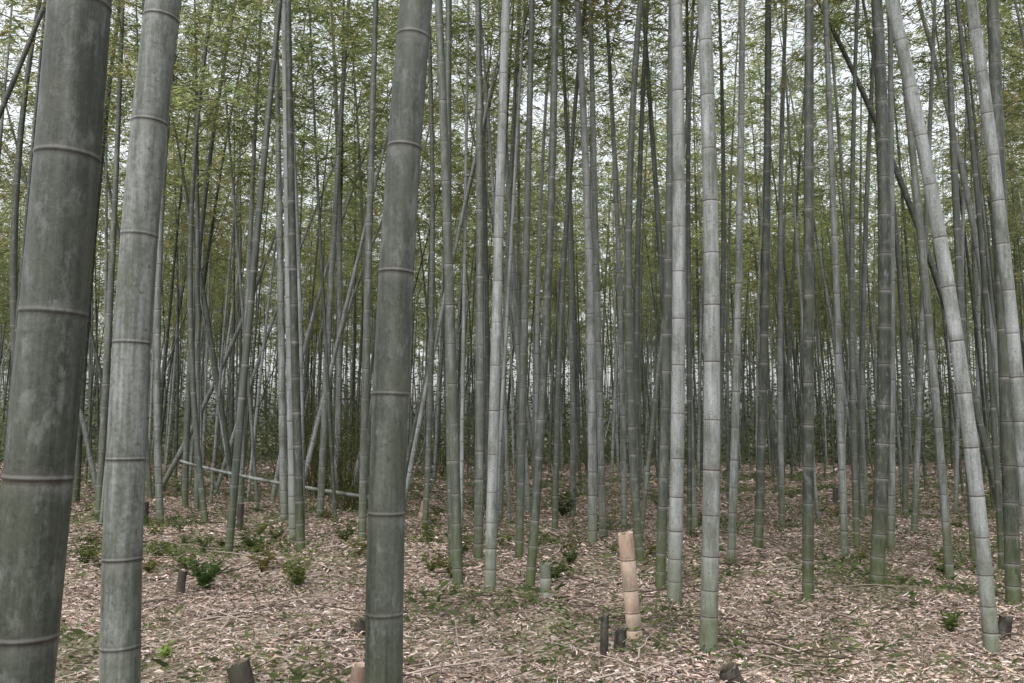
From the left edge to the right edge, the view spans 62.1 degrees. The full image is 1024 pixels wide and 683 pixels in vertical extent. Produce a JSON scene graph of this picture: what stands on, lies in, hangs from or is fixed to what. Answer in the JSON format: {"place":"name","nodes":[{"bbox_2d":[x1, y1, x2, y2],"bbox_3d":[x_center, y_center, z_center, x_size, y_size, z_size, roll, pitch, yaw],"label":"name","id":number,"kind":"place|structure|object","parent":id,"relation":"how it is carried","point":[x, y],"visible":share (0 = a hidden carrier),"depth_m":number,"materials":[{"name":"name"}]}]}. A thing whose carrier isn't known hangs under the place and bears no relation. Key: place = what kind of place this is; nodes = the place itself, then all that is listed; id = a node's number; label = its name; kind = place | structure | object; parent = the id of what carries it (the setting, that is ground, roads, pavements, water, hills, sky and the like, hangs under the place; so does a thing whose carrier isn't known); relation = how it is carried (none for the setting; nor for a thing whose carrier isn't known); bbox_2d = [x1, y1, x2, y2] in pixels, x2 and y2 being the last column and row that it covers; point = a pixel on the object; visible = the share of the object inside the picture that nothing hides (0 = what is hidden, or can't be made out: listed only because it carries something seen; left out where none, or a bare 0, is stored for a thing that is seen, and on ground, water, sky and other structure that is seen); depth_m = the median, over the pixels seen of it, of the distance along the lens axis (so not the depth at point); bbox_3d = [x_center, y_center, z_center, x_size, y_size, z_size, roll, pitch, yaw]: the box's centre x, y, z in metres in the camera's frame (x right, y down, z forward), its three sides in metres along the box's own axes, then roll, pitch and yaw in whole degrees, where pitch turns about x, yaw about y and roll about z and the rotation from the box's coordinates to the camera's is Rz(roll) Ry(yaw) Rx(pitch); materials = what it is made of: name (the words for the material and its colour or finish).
{"place":"outdoors","nodes":[
{"label":"outdoors","id":0,"kind":"place"},
{"bbox_2d":[0,435,1023,682],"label":"ground","id":1,"kind":"structure","parent":0,"point":[442,615],"depth_m":7.51,"materials":[{"name":"plant"}]},
{"bbox_2d":[0,0,45,118],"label":"bamboo culm","id":2,"kind":"object","parent":1,"relation":"on","point":[9,90],"visible":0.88,"depth_m":9.38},
{"bbox_2d":[9,0,41,366],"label":"bamboo culm","id":3,"kind":"object","parent":1,"relation":"on","point":[14,236],"visible":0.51,"depth_m":16.31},
{"bbox_2d":[0,86,96,495],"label":"bamboo culm","id":4,"kind":"object","parent":1,"relation":"on","point":[88,448],"visible":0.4,"depth_m":17.95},
{"bbox_2d":[2,144,108,424],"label":"bamboo culm","id":5,"kind":"object","parent":1,"relation":"on","point":[96,357],"visible":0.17,"depth_m":20.94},
{"bbox_2d":[0,0,111,682],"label":"bamboo culm","id":6,"kind":"object","parent":1,"relation":"on","point":[37,478],"visible":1,"depth_m":1.86,"materials":[{"name":"plant"}]},
{"bbox_2d":[69,535,99,566],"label":"shrub","id":7,"kind":"object","parent":1,"relation":"on","point":[81,547],"visible":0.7,"depth_m":9.80,"materials":[{"name":"green plant"}]},
{"bbox_2d":[71,2,120,503],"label":"bamboo culm","id":8,"kind":"object","parent":1,"relation":"on","point":[77,479],"visible":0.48,"depth_m":18.22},
{"bbox_2d":[94,0,124,520],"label":"bamboo culm","id":9,"kind":"object","parent":1,"relation":"on","point":[105,380],"visible":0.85,"depth_m":15.30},
{"bbox_2d":[103,160,152,498],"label":"bamboo culm","id":10,"kind":"object","parent":1,"relation":"on","point":[148,479],"visible":0.25,"depth_m":19.21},
{"bbox_2d":[99,0,180,682],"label":"bamboo culm","id":11,"kind":"object","parent":1,"relation":"on","point":[120,642],"visible":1,"depth_m":2.92,"materials":[{"name":"plant"}]},
{"bbox_2d":[142,555,160,573],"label":"shrub","id":12,"kind":"object","parent":1,"relation":"on","point":[153,563],"visible":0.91,"depth_m":9.34,"materials":[{"name":"green plant"}]},
{"bbox_2d":[148,540,174,557],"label":"shrub","id":13,"kind":"object","parent":1,"relation":"on","point":[154,549],"visible":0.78,"depth_m":10.67,"materials":[{"name":"green plant"}]},
{"bbox_2d":[155,639,175,658],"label":"shrub","id":14,"kind":"object","parent":1,"relation":"on","point":[165,651],"visible":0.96,"depth_m":5.89,"materials":[{"name":"green plant"}]},
{"bbox_2d":[153,1,181,522],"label":"bamboo culm","id":15,"kind":"object","parent":1,"relation":"on","point":[157,414],"visible":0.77,"depth_m":15.12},
{"bbox_2d":[175,570,186,594],"bbox_3d":[-3.246,2.400,8.327,0.115,0.312,0.090,0,-6,0],"label":"cut bamboo stump","id":16,"kind":"object","parent":1,"relation":"on","point":[181,581],"visible":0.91,"depth_m":8.30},
{"bbox_2d":[175,548,202,568],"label":"shrub","id":17,"kind":"object","parent":1,"relation":"on","point":[184,563],"visible":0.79,"depth_m":9.57,"materials":[{"name":"green plant"}]},
{"bbox_2d":[187,0,213,521],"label":"bamboo culm","id":18,"kind":"object","parent":1,"relation":"on","point":[199,469],"visible":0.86,"depth_m":15.21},
{"bbox_2d":[171,112,231,475],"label":"bamboo culm","id":19,"kind":"object","parent":1,"relation":"on","point":[216,375],"visible":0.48,"depth_m":19.48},
{"bbox_2d":[186,556,226,588],"bbox_3d":[-3.051,2.312,8.488,0.400,0.332,0.374,3,-7,-24],"label":"shrub","id":20,"kind":"object","parent":1,"relation":"on","point":[203,575],"visible":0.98,"depth_m":8.45,"materials":[{"name":"green plant"}]},
{"bbox_2d":[181,1,235,506],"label":"bamboo culm","id":21,"kind":"object","parent":1,"relation":"on","point":[185,467],"visible":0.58,"depth_m":18.03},
{"bbox_2d":[190,418,270,480],"bbox_3d":[-8.944,3.420,27.189,2.996,2.590,3.140,0,-6,0],"label":"leafy bush","id":22,"kind":"object","parent":1,"relation":"on","point":[217,455],"visible":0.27,"depth_m":27.00,"materials":[{"name":"green plant"}]},
{"bbox_2d":[162,108,311,488],"bbox_3d":[-7.438,-1.397,23.003,3.905,10.954,0.147,0,-6,-2],"label":"bamboo culm","id":23,"kind":"object","parent":1,"relation":"on","point":[204,405],"visible":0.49,"depth_m":22.73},
{"bbox_2d":[226,657,254,682],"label":"cut bamboo stump","id":24,"kind":"object","parent":1,"relation":"on","point":[239,671],"visible":1,"depth_m":5.07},
{"bbox_2d":[237,503,243,530],"bbox_3d":[-4.232,2.774,13.245,0.106,0.500,0.106,0,-6,0],"label":"cut bamboo stump","id":25,"kind":"object","parent":1,"relation":"on","point":[240,515],"visible":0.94,"depth_m":13.21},
{"bbox_2d":[237,2,262,509],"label":"bamboo culm","id":26,"kind":"object","parent":1,"relation":"on","point":[240,498],"visible":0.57,"depth_m":16.23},
{"bbox_2d":[236,520,264,549],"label":"shrub","id":27,"kind":"object","parent":1,"relation":"on","point":[248,542],"visible":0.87,"depth_m":10.74,"materials":[{"name":"green plant"}]},
{"bbox_2d":[246,547,277,571],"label":"shrub","id":28,"kind":"object","parent":1,"relation":"on","point":[264,563],"visible":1,"depth_m":9.34,"materials":[{"name":"green plant"}]},
{"bbox_2d":[179,460,367,499],"bbox_3d":[-4.072,2.606,15.729,3.967,0.866,0.080,1,-6,-12],"label":"fallen bamboo pole","id":29,"kind":"object","parent":1,"relation":"on","point":[347,494],"visible":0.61,"depth_m":15.60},
{"bbox_2d":[261,517,288,538],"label":"shrub","id":30,"kind":"object","parent":1,"relation":"on","point":[275,536],"visible":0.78,"depth_m":12.13,"materials":[{"name":"green plant"}]},
{"bbox_2d":[274,0,287,522],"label":"bamboo culm","id":31,"kind":"object","parent":1,"relation":"on","point":[283,491],"visible":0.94,"depth_m":14.42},
{"bbox_2d":[285,0,305,551],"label":"bamboo culm","id":32,"kind":"object","parent":1,"relation":"on","point":[297,441],"visible":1,"depth_m":10.85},
{"bbox_2d":[213,59,380,495],"bbox_3d":[-5.277,-1.705,21.032,4.051,11.117,0.108,-1,-6,5],"label":"bamboo culm","id":33,"kind":"object","parent":1,"relation":"on","point":[220,476],"visible":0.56,"depth_m":20.87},
{"bbox_2d":[278,549,315,586],"bbox_3d":[-2.181,2.290,8.549,0.397,0.390,0.478,0,-6,0],"label":"shrub","id":34,"kind":"object","parent":1,"relation":"on","point":[296,579],"visible":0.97,"depth_m":8.52,"materials":[{"name":"green plant"}]},
{"bbox_2d":[246,361,356,485],"bbox_3d":[-5.948,2.305,23.378,3.003,3.454,3.092,2,-6,-17],"label":"leafy bush","id":35,"kind":"object","parent":1,"relation":"on","point":[271,428],"visible":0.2,"depth_m":23.17,"materials":[{"name":"green plant"}]},
{"bbox_2d":[267,361,371,498],"bbox_3d":[-4.395,2.084,19.852,2.990,3.705,2.996,-5,-8,37],"label":"leafy bush","id":36,"kind":"object","parent":1,"relation":"on","point":[315,477],"visible":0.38,"depth_m":19.89,"materials":[{"name":"green plant"}]},
{"bbox_2d":[270,87,391,502],"bbox_3d":[-3.509,-1.929,18.352,3.204,10.988,0.105,0,-6,3],"label":"bamboo culm","id":37,"kind":"object","parent":1,"relation":"on","point":[274,489],"visible":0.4,"depth_m":18.23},
{"bbox_2d":[316,0,350,518],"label":"bamboo culm","id":38,"kind":"object","parent":1,"relation":"on","point":[323,445],"visible":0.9,"depth_m":15.27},
{"bbox_2d":[330,1,341,507],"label":"bamboo culm","id":39,"kind":"object","parent":1,"relation":"on","point":[339,352],"visible":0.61,"depth_m":17.06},
{"bbox_2d":[333,518,357,541],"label":"shrub","id":40,"kind":"object","parent":1,"relation":"on","point":[347,533],"visible":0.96,"depth_m":11.60,"materials":[{"name":"green plant"}]},
{"bbox_2d":[305,123,388,482],"bbox_3d":[-2.690,-2.170,15.414,2.393,10.861,0.098,0,-6,0],"label":"bamboo culm","id":41,"kind":"object","parent":1,"relation":"on","point":[319,414],"visible":0.56,"depth_m":15.19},
{"bbox_2d":[350,662,364,682],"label":"cut bamboo stump","id":42,"kind":"object","parent":1,"relation":"on","point":[357,672],"visible":0.79,"depth_m":5.04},
{"bbox_2d":[354,616,364,635],"bbox_3d":[-1.121,2.145,6.281,0.134,0.218,0.102,0,-6,0],"label":"cut bamboo stump","id":43,"kind":"object","parent":1,"relation":"on","point":[360,625],"visible":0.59,"depth_m":6.25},
{"bbox_2d":[308,374,420,510],"bbox_3d":[-3.255,2.004,16.846,2.392,2.753,2.611,-1,-6,11],"label":"leafy bush","id":44,"kind":"object","parent":1,"relation":"on","point":[347,502],"visible":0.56,"depth_m":16.62,"materials":[{"name":"green plant"}]},
{"bbox_2d":[358,0,378,543],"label":"bamboo culm","id":45,"kind":"object","parent":1,"relation":"on","point":[362,516],"visible":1,"depth_m":11.88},
{"bbox_2d":[305,63,457,461],"bbox_3d":[-3.291,-1.685,21.271,3.858,11.116,0.108,0,-6,-2],"label":"bamboo culm","id":46,"kind":"object","parent":1,"relation":"on","point":[357,284],"visible":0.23,"depth_m":21.17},
{"bbox_2d":[348,47,444,499],"bbox_3d":[-2.619,-1.838,19.587,2.234,11.076,0.112,-1,-6,7],"label":"bamboo culm","id":47,"kind":"object","parent":1,"relation":"on","point":[358,462],"visible":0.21,"depth_m":19.27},
{"bbox_2d":[364,0,432,682],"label":"bamboo culm","id":48,"kind":"object","parent":1,"relation":"on","point":[384,610],"visible":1,"depth_m":2.86,"materials":[{"name":"plant"}]},
{"bbox_2d":[422,25,434,530],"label":"bamboo culm","id":49,"kind":"object","parent":1,"relation":"on","point":[426,497],"visible":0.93,"depth_m":13.70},
{"bbox_2d":[416,521,444,540],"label":"shrub","id":50,"kind":"object","parent":1,"relation":"on","point":[426,533],"visible":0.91,"depth_m":12.15,"materials":[{"name":"green plant"}]},
{"bbox_2d":[415,548,447,570],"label":"shrub","id":51,"kind":"object","parent":1,"relation":"on","point":[432,565],"visible":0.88,"depth_m":9.47,"materials":[{"name":"green plant"}]},
{"bbox_2d":[415,429,474,474],"bbox_3d":[-2.577,3.748,29.332,3.069,1.992,2.302,0,-6,0],"label":"leafy bush","id":52,"kind":"object","parent":1,"relation":"on","point":[443,467],"visible":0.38,"depth_m":29.37,"materials":[{"name":"green plant"}]},
{"bbox_2d":[435,0,462,587],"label":"bamboo culm","id":53,"kind":"object","parent":1,"relation":"on","point":[457,560],"visible":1,"depth_m":8.63,"materials":[{"name":"plant"}]},
{"bbox_2d":[435,554,468,577],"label":"shrub","id":54,"kind":"object","parent":1,"relation":"on","point":[447,567],"visible":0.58,"depth_m":9.07,"materials":[{"name":"green plant"}]},
{"bbox_2d":[405,0,512,508],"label":"bamboo culm","id":55,"kind":"object","parent":1,"relation":"on","point":[418,426],"visible":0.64,"depth_m":13.74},
{"bbox_2d":[406,12,511,473],"bbox_3d":[-0.986,-2.159,16.368,2.498,11.035,0.093,0,-6,-3],"label":"bamboo culm","id":56,"kind":"object","parent":1,"relation":"on","point":[410,444],"visible":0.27,"depth_m":15.96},
{"bbox_2d":[473,0,483,561],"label":"bamboo culm","id":57,"kind":"object","parent":1,"relation":"on","point":[479,467],"visible":0.99,"depth_m":10.52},
{"bbox_2d":[443,13,541,501],"bbox_3d":[-0.448,-1.926,18.427,2.204,10.997,0.107,0,-6,0],"label":"bamboo culm","id":58,"kind":"object","parent":1,"relation":"on","point":[530,436],"visible":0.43,"depth_m":18.24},
{"bbox_2d":[484,0,509,591],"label":"bamboo culm","id":59,"kind":"object","parent":1,"relation":"on","point":[492,472],"visible":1,"depth_m":8.59,"materials":[{"name":"plant"}]},
{"bbox_2d":[0,324,1000,466],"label":"distant undergrowth foliage","id":60,"kind":"object","parent":1,"relation":"on","point":[928,442],"visible":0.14,"depth_m":45.65,"materials":[{"name":"green plant"}]},
{"bbox_2d":[498,6,520,519],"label":"bamboo culm","id":61,"kind":"object","parent":1,"relation":"on","point":[509,206],"visible":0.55,"depth_m":15.36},
{"bbox_2d":[0,0,1023,569],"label":"bamboo grove","id":62,"kind":"object","parent":1,"relation":"on","point":[242,376],"visible":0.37,"depth_m":20.11,"materials":[{"name":"plant"}]},
{"bbox_2d":[0,0,1023,385],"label":"bamboo canopy foliage","id":63,"kind":"object","parent":62,"relation":"attached to","point":[248,32],"visible":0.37,"depth_m":22.57,"materials":[{"name":"green plant"}]},
{"bbox_2d":[0,468,1023,682],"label":"ground cover sprouts","id":64,"kind":"object","parent":1,"relation":"on","point":[298,676],"visible":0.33,"depth_m":8.34,"materials":[{"name":"green plant"}]},
{"bbox_2d":[515,0,534,557],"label":"bamboo culm","id":65,"kind":"object","parent":1,"relation":"on","point":[519,530],"visible":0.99,"depth_m":10.87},
{"bbox_2d":[55,499,1023,682],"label":"fallen twigs","id":66,"kind":"object","parent":1,"relation":"on","point":[620,619],"visible":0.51,"depth_m":7.12,"materials":[{"name":"brown plant"}]},
{"bbox_2d":[525,0,557,586],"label":"bamboo culm","id":67,"kind":"object","parent":1,"relation":"on","point":[537,470],"visible":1,"depth_m":8.87,"materials":[{"name":"plant"}]},
{"bbox_2d":[539,563,551,599],"bbox_3d":[0.313,2.250,7.845,0.122,0.403,0.116,0,-6,0],"label":"cut bamboo stump","id":68,"kind":"object","parent":1,"relation":"on","point":[545,575],"visible":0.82,"depth_m":7.81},
{"bbox_2d":[536,552,573,578],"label":"shrub","id":69,"kind":"object","parent":1,"relation":"on","point":[562,567],"visible":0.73,"depth_m":9.12,"materials":[{"name":"green plant"}]},
{"bbox_2d":[551,489,576,515],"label":"shrub","id":70,"kind":"object","parent":1,"relation":"on","point":[563,511],"visible":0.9,"depth_m":14.83,"materials":[{"name":"green plant"}]},
{"bbox_2d":[559,5,575,517],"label":"bamboo culm","id":71,"kind":"object","parent":1,"relation":"on","point":[572,388],"visible":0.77,"depth_m":15.12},
{"bbox_2d":[552,0,586,530],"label":"bamboo culm","id":72,"kind":"object","parent":1,"relation":"on","point":[555,495],"visible":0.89,"depth_m":13.65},
{"bbox_2d":[561,547,580,562],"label":"shrub","id":73,"kind":"object","parent":1,"relation":"on","point":[572,558],"visible":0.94,"depth_m":10.23,"materials":[{"name":"green plant"}]},
{"bbox_2d":[574,0,596,543],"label":"bamboo culm","id":74,"kind":"object","parent":1,"relation":"on","point":[592,439],"visible":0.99,"depth_m":11.89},
{"bbox_2d":[560,430,619,473],"bbox_3d":[2.919,3.920,30.808,2.760,2.302,2.759,0,-6,0],"label":"leafy bush","id":75,"kind":"object","parent":1,"relation":"on","point":[586,467],"visible":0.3,"depth_m":30.77,"materials":[{"name":"green plant"}]},
{"bbox_2d":[588,0,606,538],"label":"bamboo culm","id":76,"kind":"object","parent":1,"relation":"on","point":[600,431],"visible":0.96,"depth_m":12.42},
{"bbox_2d":[600,612,608,656],"bbox_3d":[0.649,2.105,5.999,0.072,0.376,0.065,0,-6,0],"label":"cut bamboo stump","id":77,"kind":"object","parent":1,"relation":"on","point":[604,630],"visible":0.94,"depth_m":5.98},
{"bbox_2d":[604,0,626,529],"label":"bamboo culm","id":78,"kind":"object","parent":1,"relation":"on","point":[623,477],"visible":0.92,"depth_m":13.67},
{"bbox_2d":[613,624,626,651],"bbox_3d":[0.770,2.172,6.103,0.110,0.273,0.091,0,-6,0],"label":"cut bamboo stump","id":79,"kind":"object","parent":1,"relation":"on","point":[620,635],"visible":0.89,"depth_m":6.08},
{"bbox_2d":[618,531,642,639],"bbox_3d":[0.919,1.919,6.555,0.195,0.887,0.133,0,-6,0],"label":"cut bamboo stump","id":80,"kind":"object","parent":1,"relation":"on","point":[629,580],"visible":0.94,"depth_m":6.51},
{"bbox_2d":[625,0,643,561],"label":"bamboo culm","id":81,"kind":"object","parent":1,"relation":"on","point":[637,528],"visible":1,"depth_m":10.51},
{"bbox_2d":[655,0,672,588],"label":"bamboo culm","id":82,"kind":"object","parent":1,"relation":"on","point":[661,545],"visible":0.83,"depth_m":8.56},
{"bbox_2d":[641,23,697,538],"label":"bamboo culm","id":83,"kind":"object","parent":1,"relation":"on","point":[650,444],"visible":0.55,"depth_m":11.74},
{"bbox_2d":[666,0,684,604],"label":"bamboo culm","id":84,"kind":"object","parent":1,"relation":"on","point":[675,540],"visible":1,"depth_m":7.88,"materials":[{"name":"plant"}]},
{"bbox_2d":[685,1,697,527],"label":"bamboo culm","id":85,"kind":"object","parent":1,"relation":"on","point":[694,513],"visible":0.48,"depth_m":13.64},
{"bbox_2d":[697,0,719,653],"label":"bamboo culm","id":86,"kind":"object","parent":1,"relation":"on","point":[708,632],"visible":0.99,"depth_m":6.43,"materials":[{"name":"plant"}]},
{"bbox_2d":[718,0,725,473],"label":"bamboo culm","id":87,"kind":"object","parent":1,"relation":"on","point":[723,266],"visible":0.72,"depth_m":15.23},
{"bbox_2d":[717,662,744,682],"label":"cut bamboo stump","id":88,"kind":"object","parent":1,"relation":"on","point":[730,672],"visible":1,"depth_m":5.22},
{"bbox_2d":[727,0,744,565],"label":"bamboo culm","id":89,"kind":"object","parent":1,"relation":"on","point":[732,513],"visible":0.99,"depth_m":10.15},
{"bbox_2d":[753,0,771,548],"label":"bamboo culm","id":90,"kind":"object","parent":1,"relation":"on","point":[761,429],"visible":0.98,"depth_m":11.37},
{"bbox_2d":[777,0,787,528],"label":"bamboo culm","id":91,"kind":"object","parent":1,"relation":"on","point":[781,492],"visible":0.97,"depth_m":14.41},
{"bbox_2d":[802,0,813,602],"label":"bamboo culm","id":92,"kind":"object","parent":1,"relation":"on","point":[808,440],"visible":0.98,"depth_m":7.89,"materials":[{"name":"plant"}]},
{"bbox_2d":[822,0,848,561],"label":"bamboo culm","id":93,"kind":"object","parent":1,"relation":"on","point":[840,404],"visible":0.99,"depth_m":10.60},
{"bbox_2d":[849,0,860,548],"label":"bamboo culm","id":94,"kind":"object","parent":1,"relation":"on","point":[854,476],"visible":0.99,"depth_m":11.92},
{"bbox_2d":[868,0,891,587],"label":"bamboo culm","id":95,"kind":"object","parent":1,"relation":"on","point":[881,471],"visible":1,"depth_m":8.44,"materials":[{"name":"plant"}]},
{"bbox_2d":[861,0,908,519],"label":"bamboo culm","id":96,"kind":"object","parent":1,"relation":"on","point":[905,465],"visible":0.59,"depth_m":15.14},
{"bbox_2d":[816,0,1002,528],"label":"bamboo culm","id":97,"kind":"object","parent":1,"relation":"on","point":[977,411],"visible":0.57,"depth_m":13.16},
{"bbox_2d":[911,0,936,533],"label":"bamboo culm","id":98,"kind":"object","parent":1,"relation":"on","point":[916,461],"visible":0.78,"depth_m":12.96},
{"bbox_2d":[898,0,953,579],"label":"bamboo culm","id":99,"kind":"object","parent":1,"relation":"on","point":[940,463],"visible":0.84,"depth_m":9.04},
{"bbox_2d":[885,0,1000,656],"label":"bamboo culm","id":100,"kind":"object","parent":1,"relation":"on","point":[988,611],"visible":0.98,"depth_m":6.01,"materials":[{"name":"plant"}]},
{"bbox_2d":[927,551,960,573],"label":"shrub","id":101,"kind":"object","parent":1,"relation":"on","point":[941,568],"visible":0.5,"depth_m":9.08,"materials":[{"name":"green plant"}]},
{"bbox_2d":[934,607,962,630],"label":"shrub","id":102,"kind":"object","parent":1,"relation":"on","point":[950,621],"visible":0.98,"depth_m":6.58,"materials":[{"name":"green plant"}]},
{"bbox_2d":[916,0,1000,447],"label":"bamboo culm","id":103,"kind":"object","parent":1,"relation":"on","point":[970,211],"visible":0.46,"depth_m":15.34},
{"bbox_2d":[944,0,975,561],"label":"bamboo culm","id":104,"kind":"object","parent":1,"relation":"on","point":[956,207],"visible":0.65,"depth_m":10.74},
{"bbox_2d":[965,0,1023,559],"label":"bamboo culm","id":105,"kind":"object","parent":1,"relation":"on","point":[1013,342],"visible":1,"depth_m":6.63,"materials":[{"name":"plant"}]},
{"bbox_2d":[986,0,1022,610],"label":"bamboo culm","id":106,"kind":"object","parent":1,"relation":"on","point":[1012,558],"visible":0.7,"depth_m":7.62,"materials":[{"name":"plant"}]},
{"bbox_2d":[998,614,1012,639],"bbox_3d":[3.665,2.178,6.338,0.146,0.266,0.103,0,-6,0],"label":"cut bamboo stump","id":107,"kind":"object","parent":1,"relation":"on","point":[1005,621],"visible":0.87,"depth_m":6.31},
{"bbox_2d":[0,0,1023,434],"label":"sky","id":108,"kind":"structure","parent":0,"point":[844,74],"materials":[{"name":"white"}]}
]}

